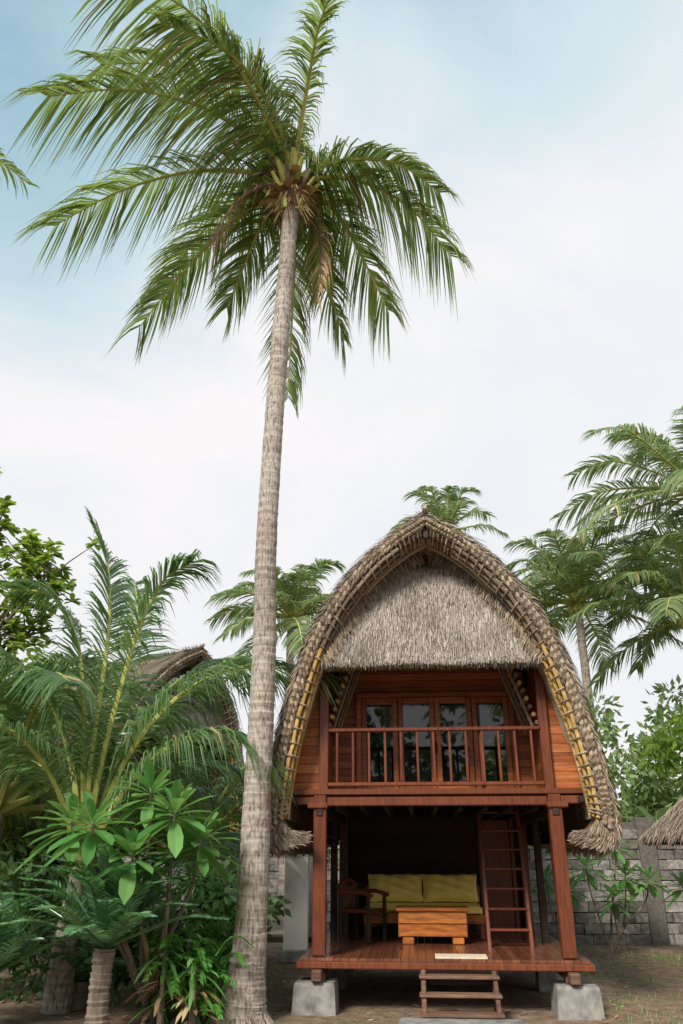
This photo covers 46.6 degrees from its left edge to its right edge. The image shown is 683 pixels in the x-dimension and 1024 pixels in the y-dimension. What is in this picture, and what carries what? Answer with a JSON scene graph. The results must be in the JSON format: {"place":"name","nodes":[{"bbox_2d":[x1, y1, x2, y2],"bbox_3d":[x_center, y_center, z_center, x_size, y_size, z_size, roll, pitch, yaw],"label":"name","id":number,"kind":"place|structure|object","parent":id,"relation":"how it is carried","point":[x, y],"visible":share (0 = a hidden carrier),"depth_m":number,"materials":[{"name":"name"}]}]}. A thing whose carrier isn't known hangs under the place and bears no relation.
{"place":"outdoors","nodes":[
{"label":"outdoors","id":0,"kind":"place"},
{"bbox_2d":[119,850,298,909],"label":"stone block wall","id":1,"kind":"structure","parent":0,"point":[273,889],"depth_m":24.02,"materials":[{"name":"grey stone"}]},
{"bbox_2d":[0,916,682,1023],"bbox_3d":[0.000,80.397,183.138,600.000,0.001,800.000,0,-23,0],"label":"ground","id":2,"kind":"structure","parent":0,"point":[378,1007],"depth_m":10.50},
{"bbox_2d":[0,148,40,198],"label":"coconut palm tree","id":3,"kind":"object","parent":2,"relation":"on","point":[13,168],"visible":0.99,"depth_m":17.10,"materials":[{"name":"green plant"}]},
{"bbox_2d":[0,893,78,983],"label":"cycad","id":4,"kind":"object","parent":2,"relation":"on","point":[12,944],"visible":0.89,"depth_m":8.72,"materials":[{"name":"green plant"}]},
{"bbox_2d":[0,630,80,869],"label":"shade tree","id":5,"kind":"object","parent":2,"relation":"on","point":[11,820],"visible":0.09,"depth_m":14.61,"materials":[{"name":"green plant"}]},
{"bbox_2d":[0,467,100,662],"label":"broadleaf tree","id":6,"kind":"object","parent":2,"relation":"on","point":[34,559],"visible":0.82,"depth_m":13.18,"materials":[{"name":"green plant"}]},
{"bbox_2d":[0,738,154,950],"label":"shade tree","id":7,"kind":"object","parent":2,"relation":"on","point":[27,849],"visible":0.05,"depth_m":15.41,"materials":[{"name":"green plant"}]},
{"bbox_2d":[8,921,155,1010],"bbox_3d":[-3.143,5.503,9.787,1.822,1.111,1.892,-13,-26,27],"label":"cycad","id":8,"kind":"object","parent":2,"relation":"on","point":[81,982],"visible":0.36,"depth_m":9.56,"materials":[{"name":"green plant"}]},
{"bbox_2d":[0,843,228,1023],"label":"cycad","id":9,"kind":"object","parent":2,"relation":"on","point":[106,922],"visible":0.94,"depth_m":8.41,"materials":[{"name":"green plant"}]},
{"bbox_2d":[0,650,229,877],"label":"young coconut palm","id":10,"kind":"object","parent":2,"relation":"on","point":[52,677],"visible":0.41,"depth_m":12.04,"materials":[{"name":"green plant"}]},
{"bbox_2d":[0,643,243,937],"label":"thatched lumbung hut","id":11,"kind":"object","parent":2,"relation":"on","point":[185,661],"visible":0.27,"depth_m":18.02,"materials":[{"name":"plant"}]},
{"bbox_2d":[14,759,244,1004],"bbox_3d":[-2.507,4.092,8.809,2.721,2.556,1.638,-5,-24,12],"label":"plumeria shrub","id":12,"kind":"object","parent":2,"relation":"on","point":[178,835],"visible":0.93,"depth_m":8.84,"materials":[{"name":"green plant"}]},
{"bbox_2d":[0,838,291,1007],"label":"garden shrubs","id":13,"kind":"object","parent":2,"relation":"on","point":[121,974],"visible":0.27,"depth_m":10.14,"materials":[{"name":"green plant"}]},
{"bbox_2d":[117,912,227,1023],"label":"dracaena clump","id":14,"kind":"object","parent":2,"relation":"on","point":[157,1006],"visible":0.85,"depth_m":8.60,"materials":[{"name":"green plant"}]},
{"bbox_2d":[0,504,353,1014],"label":"young coconut palm","id":15,"kind":"object","parent":2,"relation":"on","point":[57,993],"visible":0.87,"depth_m":10.82,"materials":[{"name":"green plant"}]},
{"bbox_2d":[16,742,338,906],"bbox_3d":[-2.363,5.253,13.477,5.643,2.578,6.090,12,-26,-27],"label":"young coconut palm","id":16,"kind":"object","parent":2,"relation":"on","point":[234,853],"visible":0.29,"depth_m":13.36,"materials":[{"name":"green plant"}]},
{"bbox_2d":[132,924,271,1023],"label":"fern bush","id":17,"kind":"object","parent":2,"relation":"on","point":[212,962],"visible":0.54,"depth_m":8.81,"materials":[{"name":"green plant"}]},
{"bbox_2d":[0,0,475,1023],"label":"coconut palm tree","id":18,"kind":"object","parent":2,"relation":"on","point":[284,198],"visible":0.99,"depth_m":13.36,"materials":[{"name":"green plant"}]},
{"bbox_2d":[204,558,346,916],"bbox_3d":[-1.438,6.832,25.162,6.392,10.776,6.358,0,-23,0],"label":"coconut palm tree","id":19,"kind":"object","parent":2,"relation":"on","point":[296,602],"visible":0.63,"depth_m":26.32,"materials":[{"name":"green plant"}]},
{"bbox_2d":[225,848,327,962],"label":"white pillar","id":20,"kind":"structure","parent":2,"relation":"on","point":[295,938],"depth_m":13.92,"materials":[{"name":"paint"}]},
{"bbox_2d":[0,943,682,1023],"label":"grass tufts","id":21,"kind":"object","parent":2,"relation":"on","point":[617,1001],"visible":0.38,"depth_m":11.17,"materials":[{"name":"green plant"}]},
{"bbox_2d":[0,943,682,1023],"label":"fallen leaves","id":22,"kind":"object","parent":2,"relation":"on","point":[370,1019],"visible":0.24,"depth_m":10.53,"materials":[{"name":"brown plant"}]},
{"bbox_2d":[269,506,623,1019],"bbox_3d":[1.387,3.857,12.312,4.789,6.110,5.934,-2,-23,5],"label":"thatched lumbung hut","id":23,"kind":"object","parent":2,"relation":"on","point":[466,739],"visible":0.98,"depth_m":10.71,"materials":[{"name":"wood"}]},
{"bbox_2d":[337,877,388,943],"bbox_3d":[0.312,5.733,11.448,0.585,0.830,0.568,-13,-26,27],"label":"wooden armchair","id":24,"kind":"object","parent":23,"relation":"on","point":[355,908],"visible":1,"depth_m":11.41,"materials":[{"name":"brown wood"}]},
{"bbox_2d":[364,874,484,939],"bbox_3d":[1.236,5.955,12.003,1.760,0.859,0.770,-2,-23,5],"label":"wooden sofa","id":25,"kind":"object","parent":23,"relation":"on","point":[437,890],"visible":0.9,"depth_m":12.11,"materials":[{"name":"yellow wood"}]},
{"bbox_2d":[396,905,468,944],"bbox_3d":[1.290,5.844,11.226,1.020,0.455,0.550,-2,-23,5],"label":"coffee table","id":26,"kind":"object","parent":23,"relation":"on","point":[432,921],"visible":1,"depth_m":11.03,"materials":[{"name":"brown wood"}]},
{"bbox_2d":[356,691,519,788],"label":"glazed doors","id":27,"kind":"structure","parent":23,"relation":"in","point":[486,708],"depth_m":11.56,"materials":[{"name":"brown wood"}]},
{"bbox_2d":[388,485,508,540],"bbox_3d":[4.028,6.008,27.988,4.656,14.519,4.291,-6,-24,13],"label":"coconut palm tree","id":28,"kind":"object","parent":2,"relation":"on","point":[454,502],"visible":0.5,"depth_m":30.07,"materials":[{"name":"green plant"}]},
{"bbox_2d":[399,1018,524,1023],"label":"stone slab","id":29,"kind":"structure","parent":2,"relation":"on","point":[450,1021],"depth_m":8.51,"materials":[{"name":"concrete"}]},
{"bbox_2d":[304,817,682,945],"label":"stone block wall","id":30,"kind":"structure","parent":2,"relation":"on","point":[654,922],"depth_m":16.48,"materials":[{"name":"grey stone"}]},
{"bbox_2d":[524,576,568,633],"bbox_3d":[5.977,8.175,29.226,5.578,11.505,5.543,0,-23,0],"label":"coconut palm tree","id":31,"kind":"object","parent":2,"relation":"on","point":[547,611],"visible":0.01,"depth_m":30.22,"materials":[{"name":"green plant"}]},
{"bbox_2d":[531,848,588,940],"bbox_3d":[4.254,7.459,15.641,1.256,2.127,0.847,0,-23,0],"label":"plumeria shrub","id":32,"kind":"object","parent":2,"relation":"on","point":[575,901],"visible":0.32,"depth_m":15.59,"materials":[{"name":"green plant"}]},
{"bbox_2d":[503,524,682,718],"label":"coconut palm tree","id":33,"kind":"object","parent":2,"relation":"on","point":[574,584],"visible":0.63,"depth_m":24.53,"materials":[{"name":"green plant"}]},
{"bbox_2d":[549,406,682,578],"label":"coconut palm tree","id":34,"kind":"object","parent":2,"relation":"on","point":[659,450],"visible":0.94,"depth_m":23.19,"materials":[{"name":"green plant"}]},
{"bbox_2d":[569,834,669,953],"bbox_3d":[5.313,7.219,15.142,2.036,2.186,1.207,9,-25,-20],"label":"plumeria shrub","id":35,"kind":"object","parent":2,"relation":"on","point":[631,889],"visible":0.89,"depth_m":15.09,"materials":[{"name":"green plant"}]},
{"bbox_2d":[559,530,682,699],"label":"coconut palm tree","id":36,"kind":"object","parent":2,"relation":"on","point":[665,583],"visible":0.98,"depth_m":22.27,"materials":[{"name":"green plant"}]},
{"bbox_2d":[586,690,681,821],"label":"garden tree","id":37,"kind":"object","parent":2,"relation":"on","point":[644,786],"visible":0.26,"depth_m":21.41,"materials":[{"name":"green plant"}]},
{"bbox_2d":[587,507,682,649],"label":"coconut palm tree","id":38,"kind":"object","parent":2,"relation":"on","point":[648,534],"visible":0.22,"depth_m":25.30,"materials":[{"name":"green plant"}]},
{"bbox_2d":[622,802,672,821],"bbox_3d":[7.455,8.026,17.869,1.942,2.825,2.284,-10,-25,21],"label":"banana plant","id":39,"kind":"object","parent":2,"relation":"on","point":[662,811],"visible":0.19,"depth_m":18.31,"materials":[{"name":"green plant"}]},
{"bbox_2d":[618,778,682,821],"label":"distant tree line","id":40,"kind":"object","parent":2,"relation":"on","point":[620,806],"depth_m":33.77,"materials":[{"name":"green plant"}]},
{"bbox_2d":[627,674,682,820],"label":"garden tree","id":41,"kind":"object","parent":2,"relation":"on","point":[660,709],"visible":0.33,"depth_m":21.92,"materials":[{"name":"green plant"}]},
{"bbox_2d":[635,797,682,847],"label":"thatched pavilion","id":42,"kind":"structure","parent":2,"relation":"on","point":[666,828],"depth_m":13.98,"materials":[{"name":"plant"}]},
{"bbox_2d":[637,706,682,790],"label":"garden tree","id":43,"kind":"object","parent":2,"relation":"on","point":[669,745],"visible":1,"depth_m":19.60,"materials":[{"name":"green plant"}]},
{"bbox_2d":[661,869,682,909],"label":"plumeria shrub","id":44,"kind":"object","parent":2,"relation":"on","point":[676,894],"visible":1,"depth_m":14.65,"materials":[{"name":"green plant"}]},
{"bbox_2d":[0,0,682,816],"label":"sky","id":45,"kind":"structure","parent":0,"point":[557,125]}
]}

